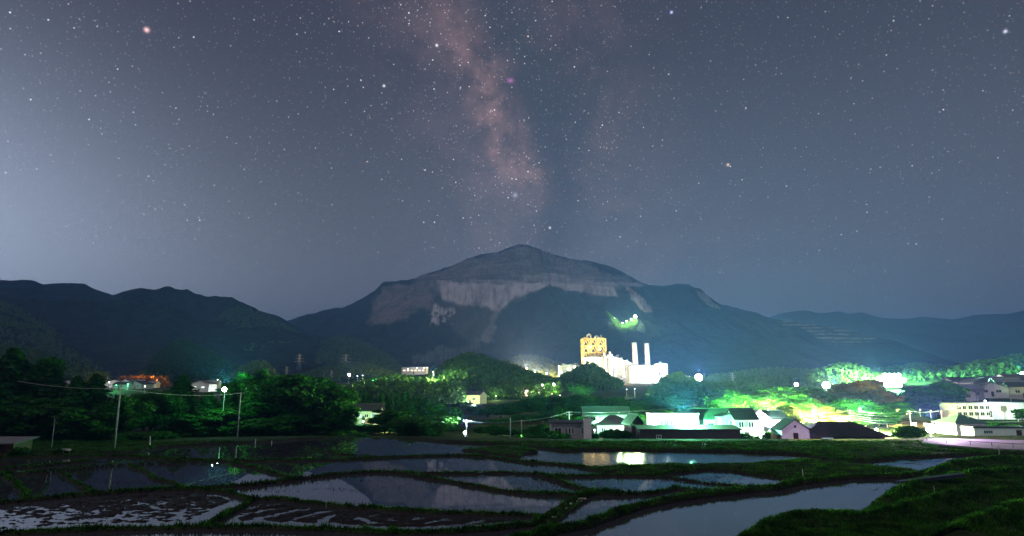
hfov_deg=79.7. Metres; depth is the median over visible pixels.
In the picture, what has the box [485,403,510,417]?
broadleaf tree
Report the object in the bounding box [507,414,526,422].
broadleaf tree
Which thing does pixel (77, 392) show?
conifer tree
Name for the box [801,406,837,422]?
broadleaf tree
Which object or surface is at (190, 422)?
broadleaf tree
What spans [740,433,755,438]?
shrub
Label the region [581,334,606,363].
preheater tower
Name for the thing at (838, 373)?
woodland
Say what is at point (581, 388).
broadleaf tree
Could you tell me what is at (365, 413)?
house
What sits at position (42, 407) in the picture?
broadleaf tree
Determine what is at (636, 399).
hill
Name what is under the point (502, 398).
hill
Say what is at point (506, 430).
broadleaf tree
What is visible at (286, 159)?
sky
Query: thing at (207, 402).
conifer tree
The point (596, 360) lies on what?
factory building
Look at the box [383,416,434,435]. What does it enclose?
bamboo clump
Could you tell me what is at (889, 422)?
broadleaf tree
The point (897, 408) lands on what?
broadleaf tree
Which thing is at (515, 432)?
broadleaf tree
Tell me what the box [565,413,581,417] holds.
broadleaf tree
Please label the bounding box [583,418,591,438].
end wall
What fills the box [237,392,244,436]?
utility pole
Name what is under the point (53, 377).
tree
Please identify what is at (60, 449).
shrub
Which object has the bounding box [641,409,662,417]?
broadleaf tree
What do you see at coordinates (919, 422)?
house
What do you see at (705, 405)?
broadleaf tree
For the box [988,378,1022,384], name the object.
town house
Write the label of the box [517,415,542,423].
broadleaf tree
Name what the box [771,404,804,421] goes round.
broadleaf tree
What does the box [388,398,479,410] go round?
hill
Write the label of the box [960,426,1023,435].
storehouse
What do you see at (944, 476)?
gutter
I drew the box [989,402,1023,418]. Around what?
hall
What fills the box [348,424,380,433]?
broadleaf tree
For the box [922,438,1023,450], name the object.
road
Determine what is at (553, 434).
shrub
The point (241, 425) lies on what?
broadleaf tree
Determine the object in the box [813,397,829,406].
broadleaf tree
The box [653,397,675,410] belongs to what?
broadleaf tree
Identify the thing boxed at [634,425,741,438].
shed
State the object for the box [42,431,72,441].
shrub
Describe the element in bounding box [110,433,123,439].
shrub
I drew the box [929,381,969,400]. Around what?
broadleaf tree
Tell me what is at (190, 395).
cable
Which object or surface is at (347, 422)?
broadleaf tree
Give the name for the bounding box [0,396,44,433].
broadleaf tree
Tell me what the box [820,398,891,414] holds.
broadleaf tree
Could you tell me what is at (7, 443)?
shed
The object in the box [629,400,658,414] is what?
broadleaf tree
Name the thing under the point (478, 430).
broadleaf tree
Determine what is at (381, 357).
woodland
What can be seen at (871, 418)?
broadleaf tree
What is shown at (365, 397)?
conifer tree
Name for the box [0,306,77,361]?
hill
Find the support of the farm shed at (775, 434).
on the ground at (403, 518)
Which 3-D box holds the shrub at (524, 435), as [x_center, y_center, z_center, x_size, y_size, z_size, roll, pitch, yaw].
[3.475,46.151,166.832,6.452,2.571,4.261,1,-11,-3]
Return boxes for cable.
[19,381,119,388]
[126,389,237,395]
[583,405,691,412]
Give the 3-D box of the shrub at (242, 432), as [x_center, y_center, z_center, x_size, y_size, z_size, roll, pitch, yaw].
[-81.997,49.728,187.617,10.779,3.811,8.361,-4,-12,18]
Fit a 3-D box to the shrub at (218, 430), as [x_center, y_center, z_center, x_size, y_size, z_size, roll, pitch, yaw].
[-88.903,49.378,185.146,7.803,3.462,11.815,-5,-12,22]
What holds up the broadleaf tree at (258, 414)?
on the ground at (403, 518)
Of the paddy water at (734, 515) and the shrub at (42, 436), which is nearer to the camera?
the paddy water at (734, 515)
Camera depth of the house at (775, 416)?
183.93 m
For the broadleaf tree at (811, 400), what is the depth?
248.67 m
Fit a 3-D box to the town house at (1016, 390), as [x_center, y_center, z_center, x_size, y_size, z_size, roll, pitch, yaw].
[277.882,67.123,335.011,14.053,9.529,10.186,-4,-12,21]
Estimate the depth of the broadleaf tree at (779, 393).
239.07 m
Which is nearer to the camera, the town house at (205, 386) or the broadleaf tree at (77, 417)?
the broadleaf tree at (77, 417)
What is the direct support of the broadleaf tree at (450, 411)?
on the ground at (403, 518)
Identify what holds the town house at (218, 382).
on the ground at (403, 518)
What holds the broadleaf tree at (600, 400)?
on the ground at (403, 518)
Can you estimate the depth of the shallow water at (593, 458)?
99.27 m
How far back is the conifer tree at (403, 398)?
265.11 m
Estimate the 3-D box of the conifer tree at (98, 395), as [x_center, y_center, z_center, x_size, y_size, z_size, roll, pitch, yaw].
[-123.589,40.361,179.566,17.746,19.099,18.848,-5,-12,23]
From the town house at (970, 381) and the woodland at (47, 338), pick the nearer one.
the town house at (970, 381)
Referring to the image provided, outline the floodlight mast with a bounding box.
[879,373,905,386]
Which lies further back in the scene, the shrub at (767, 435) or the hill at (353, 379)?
the hill at (353, 379)
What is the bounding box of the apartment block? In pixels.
[939,402,992,418]
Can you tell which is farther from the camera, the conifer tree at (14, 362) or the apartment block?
the apartment block
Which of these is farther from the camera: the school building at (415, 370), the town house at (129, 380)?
the school building at (415, 370)
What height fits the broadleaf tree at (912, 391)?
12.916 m
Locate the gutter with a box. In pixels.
[895,473,965,483]
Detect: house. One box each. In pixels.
[104,380,121,387]
[112,382,133,388]
[122,379,137,382]
[132,381,152,388]
[150,381,159,387]
[192,380,216,391]
[209,380,221,388]
[349,403,384,424]
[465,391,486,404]
[548,420,591,438]
[580,406,629,428]
[591,415,623,433]
[621,413,645,438]
[646,412,698,424]
[689,408,726,424]
[713,412,732,424]
[725,408,759,435]
[754,409,771,437]
[760,410,786,426]
[889,415,934,427]
[931,414,990,434]
[943,377,974,383]
[957,379,984,383]
[958,384,984,400]
[965,390,976,401]
[978,382,1009,397]
[981,376,1004,381]
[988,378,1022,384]
[996,374,1023,381]
[1002,382,1023,398]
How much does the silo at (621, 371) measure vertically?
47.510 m
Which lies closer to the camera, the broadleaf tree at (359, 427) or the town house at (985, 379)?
the broadleaf tree at (359, 427)
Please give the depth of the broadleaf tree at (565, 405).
296.15 m
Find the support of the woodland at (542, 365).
on the hill
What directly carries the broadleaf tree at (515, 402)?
on the ground at (403, 518)
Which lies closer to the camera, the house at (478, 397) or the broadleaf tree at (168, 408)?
the broadleaf tree at (168, 408)
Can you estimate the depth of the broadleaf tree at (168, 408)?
181.20 m
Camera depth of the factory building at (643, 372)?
1046.91 m
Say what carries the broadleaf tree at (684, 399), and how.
on the ground at (403, 518)
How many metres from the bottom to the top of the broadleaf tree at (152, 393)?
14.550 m
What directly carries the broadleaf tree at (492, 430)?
on the ground at (403, 518)
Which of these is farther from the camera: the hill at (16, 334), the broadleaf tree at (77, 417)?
the hill at (16, 334)
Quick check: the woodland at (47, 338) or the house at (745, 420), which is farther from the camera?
the woodland at (47, 338)
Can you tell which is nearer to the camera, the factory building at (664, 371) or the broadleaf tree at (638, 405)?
the broadleaf tree at (638, 405)
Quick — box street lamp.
[926,424,935,435]
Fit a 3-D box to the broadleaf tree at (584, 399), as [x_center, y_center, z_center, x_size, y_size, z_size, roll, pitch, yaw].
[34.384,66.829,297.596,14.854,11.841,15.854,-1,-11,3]
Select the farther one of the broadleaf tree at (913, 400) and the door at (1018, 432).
the broadleaf tree at (913, 400)
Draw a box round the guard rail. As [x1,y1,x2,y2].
[926,437,1015,446]
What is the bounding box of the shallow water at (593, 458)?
[510,450,801,466]
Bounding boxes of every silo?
[601,353,606,370]
[607,352,612,375]
[620,358,624,382]
[624,360,629,382]
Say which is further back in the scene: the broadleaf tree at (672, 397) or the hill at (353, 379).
the hill at (353, 379)
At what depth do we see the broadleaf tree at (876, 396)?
272.29 m
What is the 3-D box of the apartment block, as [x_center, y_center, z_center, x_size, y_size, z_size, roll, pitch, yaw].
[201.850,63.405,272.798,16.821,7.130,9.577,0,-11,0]
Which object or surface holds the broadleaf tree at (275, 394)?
on the ground at (403, 518)
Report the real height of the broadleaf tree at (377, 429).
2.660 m
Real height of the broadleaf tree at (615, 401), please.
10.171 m
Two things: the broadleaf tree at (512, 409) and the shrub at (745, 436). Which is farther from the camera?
the broadleaf tree at (512, 409)
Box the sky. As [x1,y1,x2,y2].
[0,0,1023,320]
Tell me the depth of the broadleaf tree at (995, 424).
215.82 m
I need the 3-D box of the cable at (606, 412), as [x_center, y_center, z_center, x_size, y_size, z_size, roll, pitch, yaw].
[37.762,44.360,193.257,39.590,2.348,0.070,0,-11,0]
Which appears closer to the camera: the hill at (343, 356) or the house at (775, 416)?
the house at (775, 416)
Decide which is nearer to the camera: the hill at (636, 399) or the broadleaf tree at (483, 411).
the broadleaf tree at (483, 411)
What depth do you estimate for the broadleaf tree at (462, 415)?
250.95 m
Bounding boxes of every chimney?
[632,342,637,364]
[644,343,650,365]
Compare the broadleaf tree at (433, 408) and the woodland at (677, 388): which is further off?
the woodland at (677, 388)
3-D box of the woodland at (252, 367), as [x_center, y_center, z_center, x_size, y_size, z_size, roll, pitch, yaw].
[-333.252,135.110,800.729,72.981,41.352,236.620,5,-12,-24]
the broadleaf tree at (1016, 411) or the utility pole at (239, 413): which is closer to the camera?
the utility pole at (239, 413)
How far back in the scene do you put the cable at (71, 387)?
117.07 m
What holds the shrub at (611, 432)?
on the ground at (403, 518)
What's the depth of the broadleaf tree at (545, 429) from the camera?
178.13 m
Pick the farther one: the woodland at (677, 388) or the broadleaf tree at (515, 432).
the woodland at (677, 388)
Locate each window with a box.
[738,422,743,427]
[748,422,753,427]
[983,430,992,433]
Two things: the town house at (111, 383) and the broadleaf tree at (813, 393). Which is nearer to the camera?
the broadleaf tree at (813, 393)
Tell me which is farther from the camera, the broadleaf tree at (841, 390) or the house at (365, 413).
the broadleaf tree at (841, 390)
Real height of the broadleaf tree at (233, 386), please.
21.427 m
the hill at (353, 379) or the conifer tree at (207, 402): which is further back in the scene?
the hill at (353, 379)
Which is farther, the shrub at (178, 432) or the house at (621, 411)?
the house at (621, 411)
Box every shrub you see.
[6,447,30,456]
[33,431,59,442]
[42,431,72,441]
[50,448,76,451]
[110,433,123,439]
[116,433,142,440]
[136,431,179,440]
[153,428,172,432]
[171,428,191,435]
[195,426,234,435]
[223,425,254,435]
[330,428,357,435]
[344,433,370,436]
[514,433,534,437]
[530,433,548,438]
[543,430,566,438]
[591,433,599,438]
[599,430,610,438]
[607,428,619,438]
[614,430,634,438]
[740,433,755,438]
[761,431,770,438]
[890,425,926,438]
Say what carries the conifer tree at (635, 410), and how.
on the ground at (403, 518)
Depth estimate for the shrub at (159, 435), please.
163.92 m
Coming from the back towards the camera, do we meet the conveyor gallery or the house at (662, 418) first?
the conveyor gallery
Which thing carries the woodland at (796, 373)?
on the hill
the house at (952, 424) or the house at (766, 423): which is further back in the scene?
the house at (952, 424)
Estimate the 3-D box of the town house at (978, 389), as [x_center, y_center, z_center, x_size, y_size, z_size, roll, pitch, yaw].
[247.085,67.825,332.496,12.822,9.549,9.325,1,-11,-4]
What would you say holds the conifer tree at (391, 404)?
on the ground at (403, 518)
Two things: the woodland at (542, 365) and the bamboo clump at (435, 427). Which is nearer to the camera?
the bamboo clump at (435, 427)
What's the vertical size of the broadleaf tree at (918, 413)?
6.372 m
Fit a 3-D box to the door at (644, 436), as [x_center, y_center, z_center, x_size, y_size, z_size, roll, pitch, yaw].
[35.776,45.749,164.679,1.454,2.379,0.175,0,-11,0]
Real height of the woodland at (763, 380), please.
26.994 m
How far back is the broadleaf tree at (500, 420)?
242.72 m
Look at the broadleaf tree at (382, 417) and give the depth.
188.34 m
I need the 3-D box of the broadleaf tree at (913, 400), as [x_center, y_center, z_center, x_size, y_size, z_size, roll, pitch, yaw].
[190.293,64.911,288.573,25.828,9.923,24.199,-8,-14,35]
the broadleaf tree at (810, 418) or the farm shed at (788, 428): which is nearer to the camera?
the farm shed at (788, 428)
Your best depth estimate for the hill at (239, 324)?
2230.01 m
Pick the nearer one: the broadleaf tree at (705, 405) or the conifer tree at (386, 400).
the conifer tree at (386, 400)
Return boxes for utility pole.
[113,387,121,448]
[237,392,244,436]
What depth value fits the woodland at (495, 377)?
477.47 m
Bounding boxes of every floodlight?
[695,374,701,380]
[822,382,829,390]
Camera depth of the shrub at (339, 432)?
183.17 m
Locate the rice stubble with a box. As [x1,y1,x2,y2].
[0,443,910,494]
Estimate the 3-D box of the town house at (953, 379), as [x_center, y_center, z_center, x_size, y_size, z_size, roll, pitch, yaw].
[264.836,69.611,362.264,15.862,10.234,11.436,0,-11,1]
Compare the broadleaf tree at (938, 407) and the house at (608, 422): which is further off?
the broadleaf tree at (938, 407)
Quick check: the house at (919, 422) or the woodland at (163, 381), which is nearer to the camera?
the house at (919, 422)
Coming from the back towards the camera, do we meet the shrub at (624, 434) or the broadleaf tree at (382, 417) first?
the broadleaf tree at (382, 417)
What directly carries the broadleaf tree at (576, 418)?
on the ground at (403, 518)
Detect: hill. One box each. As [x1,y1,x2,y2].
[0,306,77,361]
[155,362,225,383]
[219,313,281,327]
[324,343,379,365]
[331,372,375,381]
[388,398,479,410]
[468,384,559,399]
[627,396,663,400]
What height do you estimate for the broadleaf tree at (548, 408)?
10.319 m
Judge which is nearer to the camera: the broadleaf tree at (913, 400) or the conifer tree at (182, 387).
the conifer tree at (182, 387)
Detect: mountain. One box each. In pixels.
[0,280,330,378]
[288,244,961,376]
[769,310,1023,363]
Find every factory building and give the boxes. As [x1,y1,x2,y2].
[559,363,579,375]
[583,355,601,366]
[613,355,620,378]
[628,364,658,382]
[652,361,667,381]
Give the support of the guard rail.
on the road
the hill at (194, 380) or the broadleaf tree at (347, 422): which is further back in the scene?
the hill at (194, 380)
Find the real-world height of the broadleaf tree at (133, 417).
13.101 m
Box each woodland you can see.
[0,299,108,371]
[0,342,111,381]
[118,374,172,386]
[137,339,238,382]
[215,305,298,350]
[225,359,279,381]
[292,361,408,381]
[315,334,404,372]
[344,373,467,403]
[421,351,563,397]
[505,354,562,376]
[556,361,624,389]
[606,310,638,332]
[645,380,762,398]
[657,371,794,386]
[701,362,950,381]
[802,361,893,391]
[893,353,1023,382]
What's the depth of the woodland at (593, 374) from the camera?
612.68 m
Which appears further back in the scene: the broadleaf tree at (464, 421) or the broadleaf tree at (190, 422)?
the broadleaf tree at (464, 421)
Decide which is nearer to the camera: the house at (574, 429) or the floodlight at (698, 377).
the house at (574, 429)
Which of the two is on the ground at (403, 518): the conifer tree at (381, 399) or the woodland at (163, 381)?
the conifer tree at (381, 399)
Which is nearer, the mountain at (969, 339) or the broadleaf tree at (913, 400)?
the broadleaf tree at (913, 400)
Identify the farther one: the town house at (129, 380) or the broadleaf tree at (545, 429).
the town house at (129, 380)
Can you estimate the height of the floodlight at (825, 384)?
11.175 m
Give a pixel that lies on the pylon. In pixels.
(299, 364)
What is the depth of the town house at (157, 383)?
567.21 m
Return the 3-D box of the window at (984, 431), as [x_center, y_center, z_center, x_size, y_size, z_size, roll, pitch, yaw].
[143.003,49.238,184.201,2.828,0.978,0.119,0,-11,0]
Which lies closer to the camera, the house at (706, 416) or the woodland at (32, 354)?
the house at (706, 416)
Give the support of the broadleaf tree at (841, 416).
on the ground at (403, 518)
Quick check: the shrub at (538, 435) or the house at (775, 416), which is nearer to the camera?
the shrub at (538, 435)
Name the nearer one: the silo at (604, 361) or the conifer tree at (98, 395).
the conifer tree at (98, 395)
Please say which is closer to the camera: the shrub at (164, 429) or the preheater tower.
the shrub at (164, 429)
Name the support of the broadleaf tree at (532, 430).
on the ground at (403, 518)
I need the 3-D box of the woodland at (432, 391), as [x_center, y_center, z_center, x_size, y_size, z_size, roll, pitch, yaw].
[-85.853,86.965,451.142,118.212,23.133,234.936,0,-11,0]
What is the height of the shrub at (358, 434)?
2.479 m
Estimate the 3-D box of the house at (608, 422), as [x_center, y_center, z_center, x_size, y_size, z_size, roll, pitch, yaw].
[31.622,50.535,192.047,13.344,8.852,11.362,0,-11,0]
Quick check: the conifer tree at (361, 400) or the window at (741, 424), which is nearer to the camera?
the window at (741, 424)
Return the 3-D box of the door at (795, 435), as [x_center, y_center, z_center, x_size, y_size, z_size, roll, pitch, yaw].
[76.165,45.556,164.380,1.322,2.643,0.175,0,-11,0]
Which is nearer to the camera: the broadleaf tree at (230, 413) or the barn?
the barn
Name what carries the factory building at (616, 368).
on the ground at (403, 518)
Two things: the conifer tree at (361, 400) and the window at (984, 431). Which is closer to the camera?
the window at (984, 431)
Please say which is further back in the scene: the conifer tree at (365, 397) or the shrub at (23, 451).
the conifer tree at (365, 397)
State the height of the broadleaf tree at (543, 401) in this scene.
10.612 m
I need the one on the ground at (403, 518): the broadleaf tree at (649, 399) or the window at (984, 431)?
the broadleaf tree at (649, 399)
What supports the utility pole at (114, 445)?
on the ground at (403, 518)
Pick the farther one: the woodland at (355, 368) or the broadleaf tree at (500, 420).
the woodland at (355, 368)
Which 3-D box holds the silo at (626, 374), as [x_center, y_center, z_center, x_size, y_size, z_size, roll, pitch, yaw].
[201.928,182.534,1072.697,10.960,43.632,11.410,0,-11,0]
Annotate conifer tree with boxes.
[0,347,35,431]
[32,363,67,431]
[49,375,91,431]
[83,373,120,430]
[147,375,198,428]
[177,392,225,427]
[358,389,363,402]
[363,391,368,402]
[368,395,373,402]
[376,391,387,410]
[384,395,388,410]
[386,392,395,409]
[394,391,401,410]
[401,389,406,402]
[544,405,566,422]
[630,407,645,421]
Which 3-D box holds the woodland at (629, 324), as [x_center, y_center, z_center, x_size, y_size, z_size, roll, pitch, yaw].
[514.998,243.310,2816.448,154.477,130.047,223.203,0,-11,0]
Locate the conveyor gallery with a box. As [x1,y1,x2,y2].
[607,355,636,377]
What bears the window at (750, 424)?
in the house at (745, 420)
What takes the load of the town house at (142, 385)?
on the ground at (403, 518)
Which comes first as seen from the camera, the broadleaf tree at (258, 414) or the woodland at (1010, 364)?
the broadleaf tree at (258, 414)
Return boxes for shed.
[0,436,38,454]
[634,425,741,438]
[769,428,815,438]
[771,417,811,438]
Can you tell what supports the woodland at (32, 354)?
on the hill
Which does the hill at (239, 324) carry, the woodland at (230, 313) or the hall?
the woodland at (230, 313)
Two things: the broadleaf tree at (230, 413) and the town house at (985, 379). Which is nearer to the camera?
the broadleaf tree at (230, 413)
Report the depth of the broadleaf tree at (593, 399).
305.72 m
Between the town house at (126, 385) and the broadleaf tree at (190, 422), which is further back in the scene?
the town house at (126, 385)
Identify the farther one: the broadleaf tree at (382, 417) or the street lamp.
the broadleaf tree at (382, 417)
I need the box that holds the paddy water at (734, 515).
[0,438,1023,535]
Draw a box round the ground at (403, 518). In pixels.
[0,376,1023,535]
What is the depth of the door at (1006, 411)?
270.71 m
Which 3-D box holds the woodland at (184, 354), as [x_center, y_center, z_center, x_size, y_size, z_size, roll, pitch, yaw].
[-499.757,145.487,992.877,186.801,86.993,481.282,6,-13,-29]
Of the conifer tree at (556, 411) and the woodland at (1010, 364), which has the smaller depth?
the conifer tree at (556, 411)
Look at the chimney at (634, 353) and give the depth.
1102.59 m
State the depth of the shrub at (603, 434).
171.04 m
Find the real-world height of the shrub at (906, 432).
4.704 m
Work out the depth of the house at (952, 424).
192.27 m
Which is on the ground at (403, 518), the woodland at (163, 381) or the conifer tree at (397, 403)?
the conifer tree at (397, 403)
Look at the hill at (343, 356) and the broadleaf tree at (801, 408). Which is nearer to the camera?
the broadleaf tree at (801, 408)
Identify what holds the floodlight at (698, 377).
on the ground at (403, 518)
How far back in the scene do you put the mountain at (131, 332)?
1916.87 m
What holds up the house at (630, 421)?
on the ground at (403, 518)
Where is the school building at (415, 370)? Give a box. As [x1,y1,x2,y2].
[402,367,427,374]
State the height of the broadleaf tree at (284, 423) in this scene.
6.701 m
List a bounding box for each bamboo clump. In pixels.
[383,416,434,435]
[395,414,459,436]
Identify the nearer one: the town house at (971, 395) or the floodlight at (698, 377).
the town house at (971, 395)
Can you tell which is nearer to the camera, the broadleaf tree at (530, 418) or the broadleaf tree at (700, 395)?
the broadleaf tree at (530, 418)
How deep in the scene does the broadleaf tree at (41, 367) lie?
179.65 m
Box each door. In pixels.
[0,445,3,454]
[642,434,647,438]
[793,433,798,438]
[1001,406,1012,416]
[1016,430,1021,435]
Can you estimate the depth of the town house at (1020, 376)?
376.63 m
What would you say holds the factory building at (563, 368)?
on the ground at (403, 518)
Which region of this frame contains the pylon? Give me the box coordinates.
[294,354,303,369]
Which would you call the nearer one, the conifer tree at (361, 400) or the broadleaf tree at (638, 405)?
the conifer tree at (361, 400)
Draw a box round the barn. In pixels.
[807,422,891,438]
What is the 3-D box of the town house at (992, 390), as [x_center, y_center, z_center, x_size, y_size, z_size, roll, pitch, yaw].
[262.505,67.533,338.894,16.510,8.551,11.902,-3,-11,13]
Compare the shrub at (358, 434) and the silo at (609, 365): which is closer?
the shrub at (358, 434)
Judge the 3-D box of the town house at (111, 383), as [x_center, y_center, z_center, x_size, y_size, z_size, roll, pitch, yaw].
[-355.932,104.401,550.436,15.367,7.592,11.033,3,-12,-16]
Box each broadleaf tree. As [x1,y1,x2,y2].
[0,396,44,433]
[3,356,67,399]
[3,398,87,435]
[46,406,124,435]
[89,394,155,433]
[130,391,189,431]
[147,390,198,407]
[171,414,228,431]
[202,407,255,426]
[215,369,270,417]
[225,418,266,430]
[236,373,358,417]
[244,414,332,435]
[247,385,291,417]
[281,388,361,423]
[310,413,358,429]
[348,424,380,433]
[363,426,398,433]
[367,409,423,434]
[421,403,443,418]
[436,407,461,420]
[455,420,480,423]
[456,407,466,419]
[469,408,499,416]
[472,426,486,434]
[483,424,504,436]
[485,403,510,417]
[489,419,516,423]
[497,426,511,436]
[498,404,529,415]
[505,400,532,413]
[505,429,519,435]
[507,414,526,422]
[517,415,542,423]
[519,397,546,413]
[525,426,545,435]
[532,395,555,411]
[536,424,547,433]
[539,412,550,419]
[544,396,563,411]
[554,397,581,412]
[564,416,592,426]
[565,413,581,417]
[566,382,597,393]
[568,393,596,411]
[591,397,604,405]
[594,396,607,405]
[604,397,630,405]
[622,400,648,411]
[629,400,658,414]
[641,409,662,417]
[643,396,665,409]
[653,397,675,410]
[663,393,680,410]
[676,393,701,410]
[685,392,703,406]
[697,394,707,406]
[702,389,774,409]
[737,385,810,407]
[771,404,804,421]
[772,400,823,415]
[791,386,837,399]
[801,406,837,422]
[802,398,816,423]
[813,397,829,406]
[814,410,853,422]
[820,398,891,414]
[824,379,897,398]
[846,411,901,426]
[847,388,904,406]
[875,402,915,415]
[877,415,902,427]
[896,386,957,398]
[897,395,946,410]
[908,407,928,416]
[917,398,966,416]
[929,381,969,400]
[986,422,1007,425]
[1000,424,1023,425]
[1010,408,1023,422]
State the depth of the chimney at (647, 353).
1102.28 m
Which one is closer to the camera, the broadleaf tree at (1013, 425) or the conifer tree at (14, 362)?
the conifer tree at (14, 362)
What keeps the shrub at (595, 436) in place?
on the ground at (403, 518)
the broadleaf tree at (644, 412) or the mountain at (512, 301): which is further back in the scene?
the mountain at (512, 301)
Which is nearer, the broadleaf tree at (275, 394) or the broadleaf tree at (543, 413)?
the broadleaf tree at (275, 394)
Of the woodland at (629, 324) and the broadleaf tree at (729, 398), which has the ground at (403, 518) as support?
the broadleaf tree at (729, 398)
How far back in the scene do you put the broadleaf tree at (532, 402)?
304.11 m
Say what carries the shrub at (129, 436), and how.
on the ground at (403, 518)
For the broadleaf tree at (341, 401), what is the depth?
187.26 m
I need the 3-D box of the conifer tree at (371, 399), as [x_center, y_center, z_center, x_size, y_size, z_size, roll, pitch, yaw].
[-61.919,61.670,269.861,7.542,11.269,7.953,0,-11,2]
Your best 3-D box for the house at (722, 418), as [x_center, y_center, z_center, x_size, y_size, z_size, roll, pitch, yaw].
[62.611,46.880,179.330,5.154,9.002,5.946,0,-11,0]
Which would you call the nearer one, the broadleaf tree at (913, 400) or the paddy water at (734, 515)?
the paddy water at (734, 515)
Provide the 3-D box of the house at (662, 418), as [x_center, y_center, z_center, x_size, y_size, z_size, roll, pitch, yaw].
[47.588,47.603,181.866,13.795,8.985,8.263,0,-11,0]
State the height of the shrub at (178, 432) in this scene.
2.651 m

